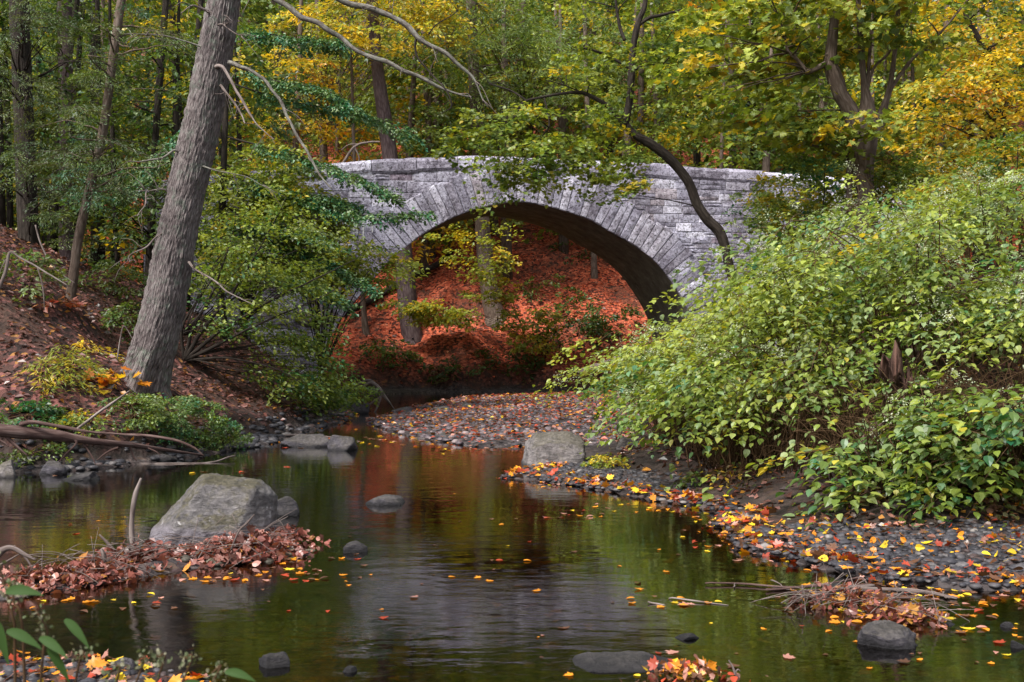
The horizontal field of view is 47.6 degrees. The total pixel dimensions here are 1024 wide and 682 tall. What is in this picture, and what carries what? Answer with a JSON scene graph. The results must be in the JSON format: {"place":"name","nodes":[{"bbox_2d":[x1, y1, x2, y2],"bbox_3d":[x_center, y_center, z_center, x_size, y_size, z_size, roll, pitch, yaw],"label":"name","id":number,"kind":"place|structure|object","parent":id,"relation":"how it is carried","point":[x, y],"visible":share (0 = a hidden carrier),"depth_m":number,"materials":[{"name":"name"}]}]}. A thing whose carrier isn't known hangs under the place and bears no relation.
{"place":"outdoors","nodes":[
{"label":"outdoors","id":0,"kind":"place"},
{"bbox_2d":[0,392,1023,681],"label":"water","id":1,"kind":"structure","parent":0,"point":[582,572],"depth_m":8.37,"materials":[{"name":"liquid"}]},
{"bbox_2d":[0,459,15,477],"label":"river rock","id":2,"kind":"object","parent":1,"relation":"on","point":[7,469],"visible":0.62,"depth_m":15.28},
{"bbox_2d":[63,471,99,480],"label":"river rock","id":3,"kind":"object","parent":1,"relation":"on","point":[88,476],"visible":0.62,"depth_m":15.00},
{"bbox_2d":[0,420,204,464],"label":"fallen log","id":4,"kind":"object","parent":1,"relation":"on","point":[20,431],"visible":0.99,"depth_m":15.88,"materials":[{"name":"brown wood"}]},
{"bbox_2d":[259,652,289,668],"bbox_3d":[-1.328,1.802,6.463,0.160,0.130,0.162,0,0,-21],"label":"river rock","id":5,"kind":"object","parent":1,"relation":"on","point":[274,660],"visible":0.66,"depth_m":6.42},
{"bbox_2d":[277,496,299,516],"bbox_3d":[-2.366,1.755,11.994,0.347,0.290,0.271,0,0,0],"label":"river rock","id":6,"kind":"object","parent":1,"relation":"on","point":[286,505],"visible":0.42,"depth_m":11.95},
{"bbox_2d":[280,434,328,446],"bbox_3d":[-3.540,1.779,19.890,0.886,0.383,0.565,0,0,0],"label":"river rock","id":7,"kind":"object","parent":1,"relation":"on","point":[309,440],"visible":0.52,"depth_m":19.73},
{"bbox_2d":[327,435,357,450],"bbox_3d":[-2.793,1.740,19.214,0.500,0.380,0.478,0,0,0],"label":"river rock","id":8,"kind":"object","parent":1,"relation":"in","point":[340,443],"visible":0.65,"depth_m":19.08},
{"bbox_2d":[343,540,367,552],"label":"river rock","id":9,"kind":"object","parent":1,"relation":"in","point":[354,546],"visible":0.55,"depth_m":9.89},
{"bbox_2d":[365,494,404,505],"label":"river rock","id":10,"kind":"object","parent":1,"relation":"on","point":[385,499],"visible":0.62,"depth_m":12.73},
{"bbox_2d":[0,523,949,681],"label":"leaf pile","id":11,"kind":"object","parent":1,"relation":"on","point":[47,575],"visible":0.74,"depth_m":8.61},
{"bbox_2d":[0,545,35,569],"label":"driftwood branch","id":12,"kind":"object","parent":11,"relation":"on","point":[4,549],"visible":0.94,"depth_m":8.89,"materials":[{"name":"grey wood"}]},
{"bbox_2d":[129,478,141,549],"bbox_3d":[-3.080,1.435,9.498,0.109,0.632,0.048,0,0,0],"label":"upright stick","id":13,"kind":"object","parent":11,"relation":"on","point":[132,511],"visible":0.9,"depth_m":9.48,"materials":[{"name":"grey wood"}]},
{"bbox_2d":[20,509,976,624],"bbox_3d":[-0.197,1.718,8.875,6.843,0.581,2.462,0,0,8],"label":"straw","id":14,"kind":"object","parent":11,"relation":"on","point":[802,596],"visible":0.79,"depth_m":8.78,"materials":[{"name":"brown plant"}]},
{"bbox_2d":[12,431,1023,681],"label":"floating leaves","id":15,"kind":"object","parent":1,"relation":"on","point":[834,617],"visible":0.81,"depth_m":8.10,"materials":[{"name":"orange plant"}]},
{"bbox_2d":[572,651,671,672],"bbox_3d":[0.755,1.887,6.444,0.897,0.264,0.354,0,0,0],"label":"river rock","id":16,"kind":"object","parent":1,"relation":"in","point":[618,662],"visible":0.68,"depth_m":6.43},
{"bbox_2d":[705,577,957,599],"bbox_3d":[2.264,1.784,8.373,1.680,0.049,0.613,0,0,0],"label":"twig raft","id":17,"kind":"object","parent":1,"relation":"on","point":[870,586],"visible":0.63,"depth_m":8.39,"materials":[{"name":"brown wood"}]},
{"bbox_2d":[857,619,917,649],"bbox_3d":[2.236,1.786,6.901,0.360,0.220,0.284,0,0,0],"label":"river rock","id":18,"kind":"object","parent":1,"relation":"on","point":[887,634],"visible":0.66,"depth_m":6.83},
{"bbox_2d":[0,0,1023,681],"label":"ground","id":19,"kind":"structure","parent":0,"point":[438,346],"depth_m":23.35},
{"bbox_2d":[0,395,67,428],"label":"groundcover plant","id":20,"kind":"object","parent":19,"relation":"on","point":[35,409],"visible":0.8,"depth_m":16.82,"materials":[{"name":"green plant"}]},
{"bbox_2d":[0,251,68,310],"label":"bare branch","id":21,"kind":"object","parent":19,"relation":"on","point":[3,277],"visible":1,"depth_m":18.49,"materials":[{"name":"grey wood"}]},
{"bbox_2d":[0,247,70,307],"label":"understory shrub","id":22,"kind":"object","parent":19,"relation":"on","point":[47,261],"visible":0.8,"depth_m":20.88,"materials":[{"name":"green plant"}]},
{"bbox_2d":[0,440,73,466],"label":"groundcover plant","id":23,"kind":"object","parent":19,"relation":"on","point":[29,453],"visible":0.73,"depth_m":16.22,"materials":[{"name":"green plant"}]},
{"bbox_2d":[39,461,67,474],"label":"river rock","id":24,"kind":"object","parent":19,"relation":"on","point":[53,468],"visible":0.54,"depth_m":15.59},
{"bbox_2d":[32,291,87,312],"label":"seedling","id":25,"kind":"object","parent":19,"relation":"on","point":[76,303],"visible":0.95,"depth_m":21.51,"materials":[{"name":"brown plant"}]},
{"bbox_2d":[14,343,108,397],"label":"shrub","id":26,"kind":"object","parent":19,"relation":"on","point":[62,362],"visible":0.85,"depth_m":18.08,"materials":[{"name":"yellow plant"}]},
{"bbox_2d":[0,0,137,245],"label":"dark trunk tree","id":27,"kind":"object","parent":19,"relation":"on","point":[28,197],"visible":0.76,"depth_m":26.75,"materials":[{"name":"green plant"}]},
{"bbox_2d":[46,406,108,445],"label":"groundcover plant","id":28,"kind":"object","parent":19,"relation":"on","point":[74,416],"visible":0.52,"depth_m":16.88,"materials":[{"name":"green plant"}]},
{"bbox_2d":[3,0,170,260],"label":"tall conifer","id":29,"kind":"object","parent":19,"relation":"on","point":[65,248],"visible":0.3,"depth_m":32.67,"materials":[{"name":"green plant"}]},
{"bbox_2d":[0,0,198,299],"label":"slanting tree","id":30,"kind":"object","parent":19,"relation":"on","point":[95,164],"visible":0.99,"depth_m":23.68,"materials":[{"name":"green plant"}]},
{"bbox_2d":[78,258,148,312],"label":"understory shrub","id":31,"kind":"object","parent":19,"relation":"on","point":[115,268],"visible":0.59,"depth_m":25.04,"materials":[{"name":"green plant"}]},
{"bbox_2d":[83,366,151,397],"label":"seedling","id":32,"kind":"object","parent":19,"relation":"on","point":[113,378],"visible":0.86,"depth_m":18.89,"materials":[{"name":"orange plant"}]},
{"bbox_2d":[98,300,139,344],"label":"understory shrub","id":33,"kind":"object","parent":19,"relation":"on","point":[119,313],"visible":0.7,"depth_m":22.67,"materials":[{"name":"green plant"}]},
{"bbox_2d":[0,552,255,681],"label":"seeding weed","id":34,"kind":"object","parent":19,"relation":"on","point":[54,649],"visible":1,"depth_m":2.39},
{"bbox_2d":[94,390,176,435],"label":"groundcover plant","id":35,"kind":"object","parent":19,"relation":"on","point":[140,400],"visible":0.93,"depth_m":17.64,"materials":[{"name":"green plant"}]},
{"bbox_2d":[59,0,237,283],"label":"slim tree","id":36,"kind":"object","parent":19,"relation":"on","point":[162,59],"visible":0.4,"depth_m":29.77,"materials":[{"name":"green plant"}]},
{"bbox_2d":[0,0,312,340],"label":"thicket","id":37,"kind":"object","parent":19,"relation":"on","point":[120,132],"depth_m":32.26,"materials":[{"name":"plant"}]},
{"bbox_2d":[6,545,314,599],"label":"stream bed stones","id":38,"kind":"object","parent":19,"relation":"on","point":[185,558],"visible":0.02,"depth_m":9.30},
{"bbox_2d":[0,224,337,452],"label":"fallen leaves","id":39,"kind":"object","parent":19,"relation":"on","point":[112,356],"visible":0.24,"depth_m":22.07,"materials":[{"name":"brown plant"}]},
{"bbox_2d":[128,391,242,447],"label":"groundcover plant","id":40,"kind":"object","parent":19,"relation":"on","point":[188,407],"visible":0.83,"depth_m":18.43,"materials":[{"name":"green plant"}]},
{"bbox_2d":[121,52,297,172],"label":"yellow understory tree","id":41,"kind":"object","parent":19,"relation":"on","point":[243,94],"visible":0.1,"depth_m":40.18,"materials":[{"name":"green plant"}]},
{"bbox_2d":[149,473,277,546],"bbox_3d":[-2.719,1.694,10.280,1.228,1.022,0.699,0,0,0],"label":"boulder","id":42,"kind":"object","parent":19,"relation":"on","point":[210,500],"visible":0.54,"depth_m":10.11,"materials":[{"name":"stone"}]},
{"bbox_2d":[196,424,254,450],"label":"groundcover plant","id":43,"kind":"object","parent":19,"relation":"on","point":[221,438],"visible":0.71,"depth_m":18.95,"materials":[{"name":"green plant"}]},
{"bbox_2d":[189,142,359,318],"bbox_3d":[-5.918,-2.641,27.372,3.357,4.254,4.797,0,0,36],"label":"beech sapling","id":44,"kind":"object","parent":19,"relation":"on","point":[282,181],"visible":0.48,"depth_m":27.15,"materials":[{"name":"green plant"}]},
{"bbox_2d":[112,27,437,338],"bbox_3d":[-5.347,-4.520,26.579,7.403,8.979,2.545,0,0,0],"label":"hemlock sapling","id":45,"kind":"object","parent":19,"relation":"on","point":[343,110],"visible":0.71,"depth_m":26.79,"materials":[{"name":"green plant"}]},
{"bbox_2d":[180,197,382,419],"bbox_3d":[-4.886,-0.516,24.188,4.642,4.737,3.586,0,0,-39],"label":"spreading shrub","id":46,"kind":"object","parent":19,"relation":"on","point":[189,352],"visible":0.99,"depth_m":23.75,"materials":[{"name":"green plant"}]},
{"bbox_2d":[228,0,379,169],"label":"amber tree","id":47,"kind":"object","parent":19,"relation":"on","point":[324,77],"visible":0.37,"depth_m":45.76,"materials":[{"name":"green plant"}]},
{"bbox_2d":[111,0,513,399],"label":"leaning pine","id":48,"kind":"object","parent":19,"relation":"on","point":[152,352],"visible":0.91,"depth_m":19.71,"materials":[{"name":"grey plant"}]},
{"bbox_2d":[294,379,355,410],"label":"waterside plant","id":49,"kind":"object","parent":19,"relation":"on","point":[335,402],"visible":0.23,"depth_m":26.37,"materials":[{"name":"green plant"}]},
{"bbox_2d":[241,202,429,369],"bbox_3d":[-4.352,-1.257,29.068,4.796,4.225,4.194,0,0,-26],"label":"arching sapling","id":50,"kind":"object","parent":19,"relation":"on","point":[356,263],"visible":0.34,"depth_m":29.03,"materials":[{"name":"green plant"}]},
{"bbox_2d":[317,50,374,335],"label":"young tree","id":51,"kind":"object","parent":19,"relation":"on","point":[364,318],"visible":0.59,"depth_m":44.37,"materials":[{"name":"green plant"}]},
{"bbox_2d":[336,379,383,411],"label":"waterside plant","id":52,"kind":"object","parent":19,"relation":"on","point":[364,390],"visible":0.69,"depth_m":27.03,"materials":[{"name":"green plant"}]},
{"bbox_2d":[256,0,479,163],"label":"yellow tree","id":53,"kind":"object","parent":19,"relation":"on","point":[356,28],"visible":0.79,"depth_m":42.95,"materials":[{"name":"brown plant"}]},
{"bbox_2d":[301,0,437,344],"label":"tree","id":54,"kind":"object","parent":19,"relation":"on","point":[412,334],"visible":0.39,"depth_m":44.09,"materials":[{"name":"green plant"}]},
{"bbox_2d":[0,405,760,681],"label":"gravel","id":55,"kind":"structure","parent":19,"relation":"on","point":[90,464],"depth_m":15.15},
{"bbox_2d":[356,339,424,371],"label":"arch shrub","id":56,"kind":"object","parent":19,"relation":"on","point":[393,348],"visible":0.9,"depth_m":42.05,"materials":[{"name":"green plant"}]},
{"bbox_2d":[343,252,452,316],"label":"fallen tree","id":57,"kind":"object","parent":19,"relation":"on","point":[431,267],"visible":0.47,"depth_m":47.49,"materials":[{"name":"wood"}]},
{"bbox_2d":[385,0,460,259],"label":"slender tree","id":58,"kind":"object","parent":19,"relation":"on","point":[426,99],"visible":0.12,"depth_m":49.92,"materials":[{"name":"green plant"}]},
{"bbox_2d":[355,46,527,157],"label":"green tree","id":59,"kind":"object","parent":19,"relation":"on","point":[421,107],"visible":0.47,"depth_m":45.35,"materials":[{"name":"green plant"}]},
{"bbox_2d":[417,355,484,384],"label":"arch shrub","id":60,"kind":"object","parent":19,"relation":"on","point":[446,369],"visible":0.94,"depth_m":41.20,"materials":[{"name":"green plant"}]},
{"bbox_2d":[377,220,573,357],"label":"layered sapling","id":61,"kind":"object","parent":19,"relation":"on","point":[423,308],"visible":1,"depth_m":42.35,"materials":[{"name":"green plant"}]},
{"bbox_2d":[320,392,648,445],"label":"gravel","id":62,"kind":"structure","parent":19,"relation":"on","point":[584,430],"depth_m":24.14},
{"bbox_2d":[315,390,656,447],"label":"fallen leaves","id":63,"kind":"object","parent":19,"relation":"on","point":[470,398],"visible":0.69,"depth_m":25.43,"materials":[{"name":"brown plant"}]},
{"bbox_2d":[406,0,567,327],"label":"grey tree","id":64,"kind":"object","parent":19,"relation":"on","point":[491,312],"visible":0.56,"depth_m":45.77,"materials":[{"name":"brown plant"}]},
{"bbox_2d":[0,459,1023,681],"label":"fallen leaves","id":65,"kind":"object","parent":19,"relation":"on","point":[820,554],"visible":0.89,"depth_m":9.83,"materials":[{"name":"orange plant"}]},
{"bbox_2d":[0,0,1023,280],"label":"woodland","id":66,"kind":"object","parent":19,"relation":"on","point":[400,90],"depth_m":50.72,"materials":[{"name":"plant"}]},
{"bbox_2d":[472,347,553,384],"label":"arch shrub","id":67,"kind":"object","parent":19,"relation":"on","point":[524,358],"visible":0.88,"depth_m":42.02,"materials":[{"name":"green plant"}]},
{"bbox_2d":[144,156,902,376],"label":"stone bridge","id":68,"kind":"structure","parent":19,"relation":"on","point":[644,247],"depth_m":36.83,"materials":[{"name":"stone"}]},
{"bbox_2d":[422,0,631,157],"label":"pale hemlock","id":69,"kind":"object","parent":19,"relation":"on","point":[485,38],"visible":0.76,"depth_m":43.80,"materials":[{"name":"green plant"}]},
{"bbox_2d":[39,91,1022,384],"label":"fallen leaves","id":70,"kind":"object","parent":19,"relation":"on","point":[509,291],"visible":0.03,"depth_m":46.61,"materials":[{"name":"red plant"}]},
{"bbox_2d":[513,273,582,302],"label":"arch shrub","id":71,"kind":"object","parent":19,"relation":"on","point":[545,283],"visible":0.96,"depth_m":46.99,"materials":[{"name":"green plant"}]},
{"bbox_2d":[521,431,585,467],"bbox_3d":[0.609,1.747,16.754,1.023,0.854,1.078,0,0,0],"label":"river rock","id":72,"kind":"object","parent":19,"relation":"on","point":[559,446],"visible":0.56,"depth_m":16.43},
{"bbox_2d":[529,315,622,360],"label":"arch shrub","id":73,"kind":"object","parent":19,"relation":"on","point":[600,325],"visible":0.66,"depth_m":43.52,"materials":[{"name":"green plant"}]},
{"bbox_2d":[530,1,623,278],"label":"slender tree","id":74,"kind":"object","parent":19,"relation":"on","point":[594,271],"visible":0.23,"depth_m":49.23,"materials":[{"name":"green plant"}]},
{"bbox_2d":[550,291,603,319],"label":"arch shrub","id":75,"kind":"object","parent":19,"relation":"on","point":[560,306],"visible":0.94,"depth_m":45.92,"materials":[{"name":"green plant"}]},
{"bbox_2d":[428,0,760,347],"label":"curved maple","id":76,"kind":"object","parent":19,"relation":"on","point":[577,159],"visible":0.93,"depth_m":29.55,"materials":[{"name":"green plant"}]},
{"bbox_2d":[580,452,630,468],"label":"waterside grass","id":77,"kind":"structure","parent":19,"relation":"on","point":[602,457],"depth_m":15.68,"materials":[{"name":"yellow plant"}]},
{"bbox_2d":[580,304,644,341],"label":"arch shrub","id":78,"kind":"object","parent":19,"relation":"on","point":[626,310],"visible":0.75,"depth_m":44.11,"materials":[{"name":"green plant"}]},
{"bbox_2d":[587,1,684,163],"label":"brown tree","id":79,"kind":"object","parent":19,"relation":"on","point":[632,125],"visible":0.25,"depth_m":47.82,"materials":[{"name":"green plant"}]},
{"bbox_2d":[573,318,767,412],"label":"knotweed bush","id":80,"kind":"object","parent":19,"relation":"on","point":[595,397],"visible":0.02,"depth_m":19.39,"materials":[{"name":"green plant"}]},
{"bbox_2d":[572,307,804,453],"bbox_3d":[2.368,0.500,15.963,3.211,2.024,5.155,0,0,0],"label":"knotweed bush","id":81,"kind":"object","parent":19,"relation":"on","point":[655,373],"visible":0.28,"depth_m":15.59,"materials":[{"name":"green plant"}]},
{"bbox_2d":[522,299,859,439],"bbox_3d":[3.474,0.368,19.094,4.903,2.254,6.787,0,0,42],"label":"knotweed bush","id":82,"kind":"object","parent":19,"relation":"on","point":[602,363],"visible":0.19,"depth_m":17.74,"materials":[{"name":"green plant"}]},
{"bbox_2d":[639,10,751,166],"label":"mossy tree","id":83,"kind":"object","parent":19,"relation":"on","point":[697,157],"visible":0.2,"depth_m":52.50,"materials":[{"name":"green plant"}]},
{"bbox_2d":[596,359,851,462],"bbox_3d":[2.891,1.034,14.235,3.833,1.957,3.834,0,0,0],"label":"knotweed bush","id":84,"kind":"object","parent":19,"relation":"on","point":[698,418],"visible":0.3,"depth_m":13.59,"materials":[{"name":"green plant"}]},
{"bbox_2d":[670,458,787,493],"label":"bank weed","id":85,"kind":"object","parent":19,"relation":"on","point":[727,473],"visible":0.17,"depth_m":13.37,"materials":[{"name":"green plant"}]},
{"bbox_2d":[673,18,802,170],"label":"brown tree","id":86,"kind":"object","parent":19,"relation":"on","point":[701,92],"visible":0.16,"depth_m":50.18,"materials":[{"name":"green plant"}]},
{"bbox_2d":[607,246,914,407],"bbox_3d":[3.257,-0.231,15.883,4.419,2.722,5.902,0,0,19],"label":"knotweed bush","id":87,"kind":"object","parent":19,"relation":"on","point":[717,327],"visible":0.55,"depth_m":14.97,"materials":[{"name":"green plant"}]},
{"bbox_2d":[602,309,943,482],"bbox_3d":[3.221,0.799,13.829,4.270,2.436,4.752,0,0,0],"label":"knotweed bush","id":88,"kind":"object","parent":19,"relation":"on","point":[742,369],"visible":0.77,"depth_m":13.33,"materials":[{"name":"green plant"}]},
{"bbox_2d":[664,422,888,531],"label":"knotweed bush","id":89,"kind":"object","parent":19,"relation":"on","point":[816,464],"visible":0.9,"depth_m":11.18,"materials":[{"name":"green plant"}]},
{"bbox_2d":[720,108,850,245],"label":"bank shrub","id":90,"kind":"object","parent":19,"relation":"on","point":[816,177],"visible":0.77,"depth_m":24.77,"materials":[{"name":"green plant"}]},
{"bbox_2d":[599,320,1023,495],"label":"dead stalks","id":91,"kind":"object","parent":19,"relation":"on","point":[786,436],"visible":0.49,"depth_m":12.65,"materials":[{"name":"plant"}]},
{"bbox_2d":[601,250,1023,526],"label":"fallen leaves","id":92,"kind":"object","parent":19,"relation":"on","point":[622,453],"visible":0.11,"depth_m":13.22,"materials":[{"name":"brown plant"}]},
{"bbox_2d":[644,0,1009,306],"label":"forked tree","id":93,"kind":"object","parent":19,"relation":"on","point":[865,121],"visible":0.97,"depth_m":23.94,"materials":[{"name":"green plant"}]},
{"bbox_2d":[670,160,1002,359],"bbox_3d":[5.086,-1.214,18.734,6.106,3.310,5.670,0,0,-40],"label":"knotweed bush","id":94,"kind":"object","parent":19,"relation":"on","point":[720,248],"visible":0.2,"depth_m":18.42,"materials":[{"name":"green plant"}]},
{"bbox_2d":[737,152,941,279],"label":"bank shrub","id":95,"kind":"object","parent":19,"relation":"on","point":[783,206],"visible":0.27,"depth_m":26.23,"materials":[{"name":"green plant"}]},
{"bbox_2d":[667,180,1012,383],"bbox_3d":[4.045,-0.704,14.802,4.467,2.910,5.152,0,0,0],"label":"knotweed bush","id":96,"kind":"object","parent":19,"relation":"on","point":[905,255],"visible":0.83,"depth_m":14.02,"materials":[{"name":"green plant"}]},
{"bbox_2d":[726,517,1023,588],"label":"gravel","id":97,"kind":"structure","parent":19,"relation":"on","point":[975,549],"depth_m":9.61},
{"bbox_2d":[828,476,951,512],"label":"bank weed","id":98,"kind":"object","parent":19,"relation":"on","point":[864,501],"visible":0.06,"depth_m":11.29,"materials":[{"name":"green plant"}]},
{"bbox_2d":[862,147,923,255],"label":"bank shrub","id":99,"kind":"object","parent":19,"relation":"on","point":[896,159],"visible":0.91,"depth_m":23.27,"materials":[{"name":"green plant"}]},
{"bbox_2d":[878,340,927,442],"bbox_3d":[4.242,0.774,12.500,0.624,1.580,1.061,0,0,44],"label":"rotten stump","id":100,"kind":"object","parent":19,"relation":"on","point":[891,368],"visible":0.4,"depth_m":12.20,"materials":[{"name":"wood"}]},
{"bbox_2d":[783,411,1023,526],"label":"knotweed bush","id":101,"kind":"object","parent":19,"relation":"on","point":[901,491],"visible":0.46,"depth_m":10.88,"materials":[{"name":"green plant"}]},
{"bbox_2d":[789,232,1023,424],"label":"knotweed bush","id":102,"kind":"object","parent":19,"relation":"on","point":[1007,292],"visible":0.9,"depth_m":13.34,"materials":[{"name":"green plant"}]},
{"bbox_2d":[815,360,1023,510],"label":"knotweed bush","id":103,"kind":"object","parent":19,"relation":"on","point":[1010,429],"visible":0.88,"depth_m":10.87,"materials":[{"name":"green plant"}]},
{"bbox_2d":[827,161,1023,304],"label":"knotweed bush","id":104,"kind":"object","parent":19,"relation":"on","point":[1000,221],"visible":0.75,"depth_m":16.16,"materials":[{"name":"green plant"}]},
{"bbox_2d":[878,0,1023,268],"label":"orange tree","id":105,"kind":"object","parent":19,"relation":"on","point":[972,71],"visible":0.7,"depth_m":28.56,"materials":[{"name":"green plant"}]},
{"bbox_2d":[899,169,1006,243],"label":"bank shrub","id":106,"kind":"object","parent":19,"relation":"on","point":[934,186],"visible":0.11,"depth_m":22.80,"materials":[{"name":"green plant"}]},
{"bbox_2d":[952,128,1023,224],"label":"bank shrub","id":107,"kind":"object","parent":19,"relation":"on","point":[999,139],"visible":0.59,"depth_m":20.86,"materials":[{"name":"green plant"}]},
{"bbox_2d":[968,483,1023,523],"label":"bank weed","id":108,"kind":"object","parent":19,"relation":"on","point":[1020,499],"visible":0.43,"depth_m":10.68,"materials":[{"name":"green plant"}]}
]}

